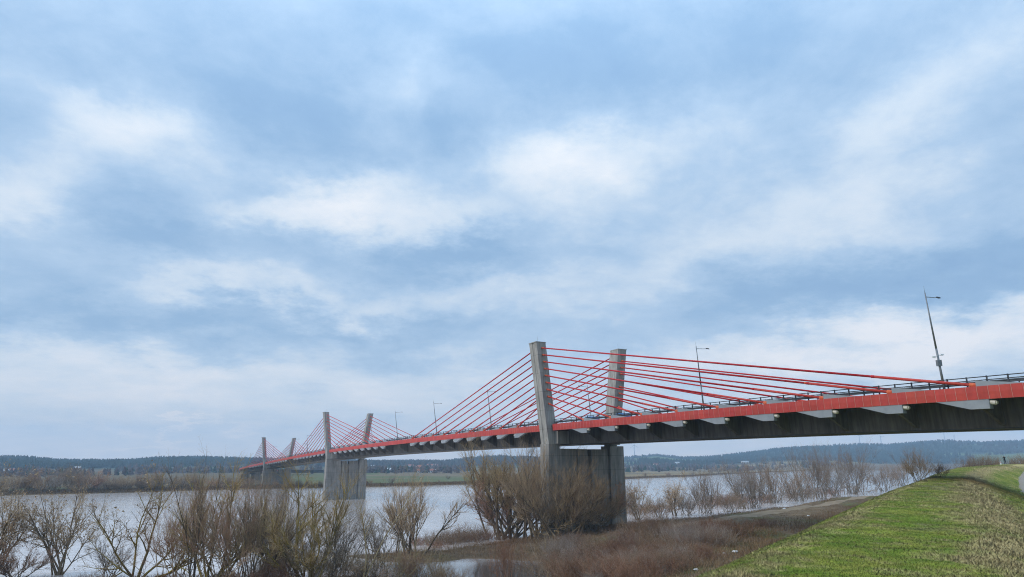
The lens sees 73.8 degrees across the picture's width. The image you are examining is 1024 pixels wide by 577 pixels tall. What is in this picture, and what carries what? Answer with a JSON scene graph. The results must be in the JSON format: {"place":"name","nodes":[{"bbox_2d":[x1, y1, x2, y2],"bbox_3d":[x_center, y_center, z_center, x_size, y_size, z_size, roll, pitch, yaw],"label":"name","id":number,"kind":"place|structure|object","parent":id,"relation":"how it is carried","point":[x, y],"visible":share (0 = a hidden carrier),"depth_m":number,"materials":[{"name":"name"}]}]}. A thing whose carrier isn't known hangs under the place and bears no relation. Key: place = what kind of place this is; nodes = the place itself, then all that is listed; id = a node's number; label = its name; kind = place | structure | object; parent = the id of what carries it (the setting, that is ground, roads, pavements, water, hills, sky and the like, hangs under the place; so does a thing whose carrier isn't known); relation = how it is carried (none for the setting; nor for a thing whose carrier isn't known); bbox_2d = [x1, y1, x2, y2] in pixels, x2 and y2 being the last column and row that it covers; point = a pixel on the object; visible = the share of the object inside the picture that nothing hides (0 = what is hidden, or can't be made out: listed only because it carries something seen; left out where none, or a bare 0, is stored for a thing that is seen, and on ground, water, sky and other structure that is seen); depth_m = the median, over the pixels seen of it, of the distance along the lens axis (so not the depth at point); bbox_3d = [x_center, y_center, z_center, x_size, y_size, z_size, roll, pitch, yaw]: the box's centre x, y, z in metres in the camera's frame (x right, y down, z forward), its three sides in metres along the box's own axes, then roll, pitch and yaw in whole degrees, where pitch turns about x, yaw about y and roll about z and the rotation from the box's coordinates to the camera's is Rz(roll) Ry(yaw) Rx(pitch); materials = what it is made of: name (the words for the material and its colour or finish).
{"place":"outdoors","nodes":[
{"label":"outdoors","id":0,"kind":"place"},
{"bbox_2d":[0,471,941,576],"bbox_3d":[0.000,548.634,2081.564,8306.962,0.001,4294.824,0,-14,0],"label":"river","id":1,"kind":"structure","parent":0,"point":[443,497],"depth_m":229.23,"materials":[{"name":"liquid"}]},
{"bbox_2d":[440,519,503,542],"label":"bare shrub","id":2,"kind":"object","parent":1,"relation":"in","point":[469,528],"visible":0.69,"depth_m":151.71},
{"bbox_2d":[470,521,528,576],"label":"bare shrub","id":3,"kind":"object","parent":1,"relation":"in","point":[504,563],"visible":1,"depth_m":100.87,"materials":[{"name":"plant"}]},
{"bbox_2d":[460,467,539,537],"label":"bare tree","id":4,"kind":"object","parent":1,"relation":"on","point":[489,515],"visible":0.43,"depth_m":154.90,"materials":[{"name":"brown plant"}]},
{"bbox_2d":[625,470,662,519],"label":"bare bush","id":5,"kind":"object","parent":1,"relation":"on","point":[635,498],"visible":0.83,"depth_m":203.99,"materials":[{"name":"brown plant"}]},
{"bbox_2d":[635,493,684,517],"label":"bare bush","id":6,"kind":"object","parent":1,"relation":"on","point":[657,508],"visible":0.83,"depth_m":212.68,"materials":[{"name":"brown plant"}]},
{"bbox_2d":[662,468,688,515],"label":"bare bush","id":7,"kind":"object","parent":1,"relation":"on","point":[668,497],"visible":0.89,"depth_m":220.28,"materials":[{"name":"brown plant"}]},
{"bbox_2d":[660,488,709,514],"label":"bare bush","id":8,"kind":"object","parent":1,"relation":"on","point":[685,504],"visible":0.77,"depth_m":221.62,"materials":[{"name":"brown plant"}]},
{"bbox_2d":[680,464,728,513],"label":"bare bush","id":9,"kind":"object","parent":1,"relation":"on","point":[704,496],"visible":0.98,"depth_m":229.54,"materials":[{"name":"brown plant"}]},
{"bbox_2d":[706,487,752,511],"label":"bare bush","id":10,"kind":"object","parent":1,"relation":"on","point":[729,501],"visible":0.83,"depth_m":235.72,"materials":[{"name":"brown plant"}]},
{"bbox_2d":[717,455,766,508],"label":"bare bush","id":11,"kind":"object","parent":1,"relation":"on","point":[738,487],"visible":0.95,"depth_m":253.84,"materials":[{"name":"brown plant"}]},
{"bbox_2d":[730,458,778,507],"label":"bare bush","id":12,"kind":"object","parent":1,"relation":"on","point":[752,505],"visible":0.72,"depth_m":257.61,"materials":[{"name":"brown plant"}]},
{"bbox_2d":[739,451,807,503],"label":"bare bush","id":13,"kind":"object","parent":1,"relation":"on","point":[769,485],"visible":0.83,"depth_m":290.91,"materials":[{"name":"brown plant"}]},
{"bbox_2d":[769,461,826,501],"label":"bare bush","id":14,"kind":"object","parent":1,"relation":"on","point":[798,485],"visible":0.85,"depth_m":303.70,"materials":[{"name":"brown plant"}]},
{"bbox_2d":[780,441,839,499],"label":"bare bush","id":15,"kind":"object","parent":1,"relation":"on","point":[823,475],"visible":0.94,"depth_m":321.31,"materials":[{"name":"brown plant"}]},
{"bbox_2d":[826,440,879,493],"bbox_3d":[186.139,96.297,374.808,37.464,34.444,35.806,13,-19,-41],"label":"bare bush","id":16,"kind":"object","parent":1,"relation":"on","point":[856,475],"visible":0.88,"depth_m":372.00,"materials":[{"name":"brown plant"}]},
{"bbox_2d":[857,461,902,490],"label":"bare bush","id":17,"kind":"object","parent":1,"relation":"on","point":[883,476],"visible":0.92,"depth_m":408.75,"materials":[{"name":"brown plant"}]},
{"bbox_2d":[882,460,919,485],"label":"bare bush","id":18,"kind":"object","parent":1,"relation":"on","point":[900,474],"visible":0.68,"depth_m":508.73,"materials":[{"name":"brown plant"}]},
{"bbox_2d":[0,467,951,576],"bbox_3d":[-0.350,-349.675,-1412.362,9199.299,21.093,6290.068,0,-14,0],"label":"ground","id":19,"kind":"structure","parent":0,"point":[378,477],"depth_m":171.56,"materials":[{"name":"soil"}]},
{"bbox_2d":[0,474,21,491],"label":"bush","id":20,"kind":"object","parent":19,"relation":"on","point":[15,483],"visible":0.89,"depth_m":362.95,"materials":[{"name":"brown plant"}]},
{"bbox_2d":[3,470,41,490],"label":"bush","id":21,"kind":"object","parent":19,"relation":"on","point":[25,485],"visible":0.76,"depth_m":371.46,"materials":[{"name":"brown plant"}]},
{"bbox_2d":[0,459,46,563],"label":"bare tree","id":22,"kind":"object","parent":19,"relation":"on","point":[10,531],"visible":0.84,"depth_m":103.37,"materials":[{"name":"brown plant"}]},
{"bbox_2d":[0,535,64,576],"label":"bare shrub","id":23,"kind":"object","parent":19,"relation":"on","point":[6,569],"visible":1,"depth_m":99.02,"materials":[{"name":"brown plant"}]},
{"bbox_2d":[23,465,68,489],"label":"bush","id":24,"kind":"object","parent":19,"relation":"on","point":[37,478],"visible":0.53,"depth_m":379.19,"materials":[{"name":"brown plant"}]},
{"bbox_2d":[38,468,69,491],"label":"bush","id":25,"kind":"object","parent":19,"relation":"on","point":[56,484],"visible":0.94,"depth_m":376.18,"materials":[{"name":"brown plant"}]},
{"bbox_2d":[1,464,119,575],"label":"bare tree","id":26,"kind":"object","parent":19,"relation":"on","point":[47,528],"visible":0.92,"depth_m":104.34,"materials":[{"name":"brown plant"}]},
{"bbox_2d":[47,464,91,489],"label":"bush","id":27,"kind":"object","parent":19,"relation":"on","point":[68,476],"visible":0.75,"depth_m":385.96,"materials":[{"name":"brown plant"}]},
{"bbox_2d":[65,471,96,489],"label":"bush","id":28,"kind":"object","parent":19,"relation":"on","point":[79,480],"visible":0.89,"depth_m":380.09,"materials":[{"name":"brown plant"}]},
{"bbox_2d":[68,469,111,490],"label":"bush","id":29,"kind":"object","parent":19,"relation":"on","point":[95,484],"visible":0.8,"depth_m":385.99,"materials":[{"name":"brown plant"}]},
{"bbox_2d":[74,532,144,576],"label":"bare shrub","id":30,"kind":"object","parent":19,"relation":"on","point":[101,559],"visible":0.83,"depth_m":101.46,"materials":[{"name":"brown plant"}]},
{"bbox_2d":[74,460,243,576],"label":"bare tree","id":31,"kind":"object","parent":19,"relation":"on","point":[137,536],"visible":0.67,"depth_m":99.53,"materials":[{"name":"brown plant"}]},
{"bbox_2d":[120,483,229,576],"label":"bare shrub","id":32,"kind":"object","parent":19,"relation":"on","point":[160,548],"visible":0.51,"depth_m":98.68,"materials":[{"name":"plant"}]},
{"bbox_2d":[157,436,229,576],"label":"bare tree","id":33,"kind":"object","parent":19,"relation":"on","point":[200,500],"visible":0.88,"depth_m":93.80,"materials":[{"name":"brown plant"}]},
{"bbox_2d":[155,453,280,576],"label":"bare tree","id":34,"kind":"object","parent":19,"relation":"on","point":[204,524],"visible":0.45,"depth_m":97.50,"materials":[{"name":"brown plant"}]},
{"bbox_2d":[162,465,305,576],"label":"bare shrub","id":35,"kind":"object","parent":19,"relation":"on","point":[230,534],"visible":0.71,"depth_m":94.55,"materials":[{"name":"plant"}]},
{"bbox_2d":[178,454,327,576],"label":"bare shrub","id":36,"kind":"object","parent":19,"relation":"on","point":[293,524],"visible":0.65,"depth_m":95.93,"materials":[{"name":"brown plant"}]},
{"bbox_2d":[213,555,295,576],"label":"bare shrub","id":37,"kind":"object","parent":19,"relation":"on","point":[249,570],"visible":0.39,"depth_m":92.88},
{"bbox_2d":[219,468,295,576],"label":"bare tree","id":38,"kind":"object","parent":19,"relation":"on","point":[248,524],"visible":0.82,"depth_m":93.64,"materials":[{"name":"brown plant"}]},
{"bbox_2d":[227,556,335,576],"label":"brush","id":39,"kind":"object","parent":19,"relation":"on","point":[282,571],"visible":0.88,"depth_m":91.68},
{"bbox_2d":[251,507,333,576],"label":"bare shrub","id":40,"kind":"object","parent":19,"relation":"on","point":[308,543],"visible":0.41,"depth_m":94.99,"materials":[{"name":"brown plant"}]},
{"bbox_2d":[276,543,317,576],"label":"bare shrub","id":41,"kind":"object","parent":19,"relation":"on","point":[293,562],"visible":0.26,"depth_m":95.28,"materials":[{"name":"brown plant"}]},
{"bbox_2d":[240,455,370,576],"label":"bare tree","id":42,"kind":"object","parent":19,"relation":"on","point":[274,536],"visible":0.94,"depth_m":93.86,"materials":[{"name":"brown plant"}]},
{"bbox_2d":[293,536,358,576],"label":"bare shrub","id":43,"kind":"object","parent":19,"relation":"on","point":[331,568],"visible":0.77,"depth_m":95.39,"materials":[{"name":"brown plant"}]},
{"bbox_2d":[288,499,385,576],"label":"bare shrub","id":44,"kind":"object","parent":19,"relation":"on","point":[354,536],"visible":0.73,"depth_m":98.78,"materials":[{"name":"brown plant"}]},
{"bbox_2d":[300,550,397,576],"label":"brush","id":45,"kind":"object","parent":19,"relation":"on","point":[344,572],"visible":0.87,"depth_m":92.60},
{"bbox_2d":[337,540,384,576],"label":"bare shrub","id":46,"kind":"object","parent":19,"relation":"on","point":[363,563],"visible":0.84,"depth_m":95.12,"materials":[{"name":"brown plant"}]},
{"bbox_2d":[348,501,415,566],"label":"bare shrub","id":47,"kind":"object","parent":19,"relation":"on","point":[376,544],"visible":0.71,"depth_m":112.47,"materials":[{"name":"brown plant"}]},
{"bbox_2d":[350,463,425,576],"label":"bare tree","id":48,"kind":"object","parent":19,"relation":"on","point":[402,510],"visible":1,"depth_m":94.52,"materials":[{"name":"brown twig"},{"name":"brown bark"}]},
{"bbox_2d":[375,546,438,576],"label":"bare shrub","id":49,"kind":"object","parent":19,"relation":"on","point":[404,563],"visible":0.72,"depth_m":98.96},
{"bbox_2d":[387,555,434,576],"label":"bare shrub","id":50,"kind":"object","parent":19,"relation":"on","point":[410,564],"visible":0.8,"depth_m":98.04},
{"bbox_2d":[383,528,443,576],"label":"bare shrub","id":51,"kind":"object","parent":19,"relation":"on","point":[398,557],"visible":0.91,"depth_m":97.79,"materials":[{"name":"plant"}]},
{"bbox_2d":[0,465,843,494],"bbox_3d":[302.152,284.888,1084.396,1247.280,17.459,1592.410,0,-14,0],"label":"bank reeds","id":52,"kind":"object","parent":19,"relation":"on","point":[96,490],"visible":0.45,"depth_m":429.07,"materials":[{"name":"plant"}]},
{"bbox_2d":[368,463,476,554],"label":"bare bush","id":53,"kind":"object","parent":19,"relation":"on","point":[402,521],"visible":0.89,"depth_m":123.94,"materials":[{"name":"brown plant"}]},
{"bbox_2d":[0,455,848,476],"bbox_3d":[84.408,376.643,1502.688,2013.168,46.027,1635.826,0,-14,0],"label":"woodland","id":54,"kind":"object","parent":19,"relation":"on","point":[439,468],"visible":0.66,"depth_m":1067.92,"materials":[{"name":"plant"}]},
{"bbox_2d":[405,529,467,547],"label":"brush","id":55,"kind":"object","parent":19,"relation":"on","point":[425,537],"visible":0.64,"depth_m":142.73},
{"bbox_2d":[418,546,455,576],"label":"reed clump","id":56,"kind":"object","parent":19,"relation":"on","point":[442,561],"visible":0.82,"depth_m":100.86,"materials":[{"name":"plant"}]},
{"bbox_2d":[411,556,466,576],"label":"bare shrub","id":57,"kind":"object","parent":19,"relation":"on","point":[443,569],"visible":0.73,"depth_m":99.27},
{"bbox_2d":[3,496,875,576],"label":"dry undergrowth","id":58,"kind":"object","parent":19,"relation":"on","point":[739,549],"visible":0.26,"depth_m":121.28,"materials":[{"name":"plant"}]},
{"bbox_2d":[456,418,594,540],"bbox_3d":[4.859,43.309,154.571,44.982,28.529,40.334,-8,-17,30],"label":"bare tree","id":59,"kind":"object","parent":19,"relation":"on","point":[496,498],"visible":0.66,"depth_m":151.74,"materials":[{"name":"brown plant"}]},
{"bbox_2d":[513,551,557,575],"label":"brush","id":60,"kind":"object","parent":19,"relation":"on","point":[525,566],"visible":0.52,"depth_m":104.93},
{"bbox_2d":[495,427,597,538],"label":"bare tree","id":61,"kind":"object","parent":19,"relation":"on","point":[535,479],"visible":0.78,"depth_m":140.92,"materials":[{"name":"brown plant"}]},
{"bbox_2d":[529,535,579,555],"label":"brush","id":62,"kind":"object","parent":19,"relation":"on","point":[551,546],"visible":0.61,"depth_m":119.03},
{"bbox_2d":[498,450,614,536],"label":"bare tree","id":63,"kind":"object","parent":19,"relation":"on","point":[602,494],"visible":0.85,"depth_m":133.67,"materials":[{"name":"brown plant"}]},
{"bbox_2d":[519,549,593,576],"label":"brush","id":64,"kind":"object","parent":19,"relation":"on","point":[542,566],"visible":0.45,"depth_m":98.52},
{"bbox_2d":[508,468,612,539],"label":"bare shrub","id":65,"kind":"object","parent":19,"relation":"on","point":[544,505],"visible":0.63,"depth_m":136.56,"materials":[{"name":"brown plant"}]},
{"bbox_2d":[546,532,593,554],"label":"brush","id":66,"kind":"object","parent":19,"relation":"on","point":[567,543],"visible":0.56,"depth_m":114.84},
{"bbox_2d":[545,552,606,576],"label":"brush","id":67,"kind":"object","parent":19,"relation":"on","point":[577,569],"visible":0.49,"depth_m":80.28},
{"bbox_2d":[548,539,614,562],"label":"brush","id":68,"kind":"object","parent":19,"relation":"on","point":[583,551],"visible":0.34,"depth_m":102.93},
{"bbox_2d":[540,546,632,576],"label":"brush","id":69,"kind":"object","parent":19,"relation":"on","point":[571,564],"visible":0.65,"depth_m":79.86,"materials":[{"name":"plant"}]},
{"bbox_2d":[555,533,623,557],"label":"brush","id":70,"kind":"object","parent":19,"relation":"on","point":[587,544],"visible":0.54,"depth_m":106.72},
{"bbox_2d":[556,468,632,532],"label":"bare tree","id":71,"kind":"object","parent":19,"relation":"on","point":[611,506],"visible":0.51,"depth_m":136.16,"materials":[{"name":"brown plant"}]},
{"bbox_2d":[549,529,641,562],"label":"brush","id":72,"kind":"object","parent":19,"relation":"on","point":[585,545],"visible":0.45,"depth_m":103.64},
{"bbox_2d":[580,477,639,527],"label":"bare shrub","id":73,"kind":"object","parent":19,"relation":"on","point":[622,501],"visible":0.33,"depth_m":142.23,"materials":[{"name":"brown plant"}]},
{"bbox_2d":[566,545,666,576],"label":"brush","id":74,"kind":"object","parent":19,"relation":"on","point":[609,566],"visible":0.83,"depth_m":74.79,"materials":[{"name":"plant"}]},
{"bbox_2d":[572,544,663,575],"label":"brush","id":75,"kind":"object","parent":19,"relation":"on","point":[627,558],"visible":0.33,"depth_m":80.40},
{"bbox_2d":[592,531,643,554],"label":"brush","id":76,"kind":"object","parent":19,"relation":"on","point":[618,544],"visible":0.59,"depth_m":100.28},
{"bbox_2d":[597,535,652,553],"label":"brush","id":77,"kind":"object","parent":19,"relation":"on","point":[632,543],"visible":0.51,"depth_m":100.48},
{"bbox_2d":[239,341,1023,537],"bbox_3d":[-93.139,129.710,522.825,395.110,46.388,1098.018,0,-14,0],"label":"cable stayed bridge","id":78,"kind":"structure","parent":19,"relation":"on","point":[987,405],"depth_m":121.90,"materials":[{"name":"concrete"}]},
{"bbox_2d":[924,290,945,388],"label":"street lamp","id":79,"kind":"object","parent":78,"relation":"on","point":[938,362],"visible":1,"depth_m":74.04,"materials":[{"name":"metal"}]},
{"bbox_2d":[601,556,661,576],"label":"brush","id":80,"kind":"object","parent":19,"relation":"on","point":[634,569],"visible":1,"depth_m":69.88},
{"bbox_2d":[602,525,660,545],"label":"brush","id":81,"kind":"object","parent":19,"relation":"on","point":[628,533],"visible":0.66,"depth_m":106.94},
{"bbox_2d":[591,545,683,576],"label":"brush","id":82,"kind":"object","parent":19,"relation":"on","point":[648,565],"visible":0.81,"depth_m":73.52,"materials":[{"name":"plant"}]},
{"bbox_2d":[605,513,677,536],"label":"brush","id":83,"kind":"object","parent":19,"relation":"on","point":[648,519],"visible":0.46,"depth_m":120.40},
{"bbox_2d":[613,512,680,541],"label":"brush","id":84,"kind":"object","parent":19,"relation":"on","point":[644,521],"visible":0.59,"depth_m":113.25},
{"bbox_2d":[618,526,691,551],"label":"brush","id":85,"kind":"object","parent":19,"relation":"on","point":[646,539],"visible":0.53,"depth_m":100.54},
{"bbox_2d":[630,550,696,574],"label":"brush","id":86,"kind":"object","parent":19,"relation":"on","point":[666,568],"visible":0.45,"depth_m":75.07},
{"bbox_2d":[610,537,721,560],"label":"brush","id":87,"kind":"object","parent":19,"relation":"on","point":[649,547],"visible":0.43,"depth_m":88.92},
{"bbox_2d":[640,519,704,542],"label":"brush","id":88,"kind":"object","parent":19,"relation":"on","point":[668,530],"visible":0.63,"depth_m":107.87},
{"bbox_2d":[618,543,728,574],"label":"brush","id":89,"kind":"object","parent":19,"relation":"on","point":[689,558],"visible":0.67,"depth_m":75.52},
{"bbox_2d":[645,549,717,574],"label":"brush","id":90,"kind":"object","parent":19,"relation":"on","point":[683,564],"visible":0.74,"depth_m":75.04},
{"bbox_2d":[638,542,725,561],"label":"brush","id":91,"kind":"object","parent":19,"relation":"on","point":[676,552],"visible":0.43,"depth_m":82.21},
{"bbox_2d":[663,525,729,547],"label":"brush","id":92,"kind":"object","parent":19,"relation":"on","point":[705,541],"visible":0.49,"depth_m":95.31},
{"bbox_2d":[658,539,739,559],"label":"brush","id":93,"kind":"object","parent":19,"relation":"on","point":[699,549],"visible":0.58,"depth_m":83.94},
{"bbox_2d":[657,516,743,546],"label":"brush","id":94,"kind":"object","parent":19,"relation":"on","point":[690,534],"visible":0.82,"depth_m":95.91,"materials":[{"name":"plant"}]},
{"bbox_2d":[671,543,746,561],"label":"brush","id":95,"kind":"object","parent":19,"relation":"on","point":[708,554],"visible":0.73,"depth_m":82.37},
{"bbox_2d":[687,524,738,547],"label":"brush","id":96,"kind":"object","parent":19,"relation":"on","point":[718,536],"visible":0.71,"depth_m":95.07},
{"bbox_2d":[686,515,742,544],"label":"brush","id":97,"kind":"object","parent":19,"relation":"on","point":[722,531],"visible":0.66,"depth_m":99.95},
{"bbox_2d":[672,514,799,539],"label":"brush","id":98,"kind":"object","parent":19,"relation":"on","point":[729,523],"visible":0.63,"depth_m":107.49,"materials":[{"name":"plant"}]},
{"bbox_2d":[739,516,794,527],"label":"brush","id":99,"kind":"object","parent":19,"relation":"on","point":[763,522],"visible":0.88,"depth_m":118.70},
{"bbox_2d":[814,459,851,496],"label":"bare bush","id":100,"kind":"object","parent":19,"relation":"on","point":[836,485],"visible":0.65,"depth_m":346.74,"materials":[{"name":"brown plant"}]},
{"bbox_2d":[0,0,1023,460],"label":"sky","id":101,"kind":"structure","parent":0,"point":[232,225],"materials":[{"name":"blue"}]},
{"bbox_2d":[1,443,1023,472],"bbox_3d":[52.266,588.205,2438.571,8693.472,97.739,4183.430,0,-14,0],"label":"hills","id":102,"kind":"structure","parent":0,"point":[978,447],"depth_m":2023.43,"materials":[{"name":"plant"}]},
{"bbox_2d":[0,439,1023,468],"bbox_3d":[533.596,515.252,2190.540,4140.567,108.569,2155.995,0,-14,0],"label":"forest","id":103,"kind":"object","parent":102,"relation":"on","point":[45,462],"visible":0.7,"depth_m":2032.75,"materials":[{"name":"plant"}]},
{"bbox_2d":[672,496,868,526],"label":"path","id":104,"kind":"structure","parent":0,"point":[762,513],"depth_m":144.06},
{"bbox_2d":[696,464,1023,576],"bbox_3d":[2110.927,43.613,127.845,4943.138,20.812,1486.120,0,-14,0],"label":"dike","id":105,"kind":"structure","parent":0,"point":[952,530],"depth_m":15.96,"materials":[{"name":"plant"}]},
{"bbox_2d":[885,445,939,482],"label":"bare bush","id":106,"kind":"object","parent":105,"relation":"on","point":[910,469],"visible":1,"depth_m":70.62,"materials":[{"name":"brown plant"}]},
{"bbox_2d":[927,461,953,476],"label":"bare bush","id":107,"kind":"object","parent":105,"relation":"on","point":[938,469],"visible":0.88,"depth_m":88.33,"materials":[{"name":"brown plant"}]},
{"bbox_2d":[967,451,999,465],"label":"bare bush","id":108,"kind":"object","parent":105,"relation":"on","point":[987,461],"visible":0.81,"depth_m":194.00,"materials":[{"name":"brown plant"}]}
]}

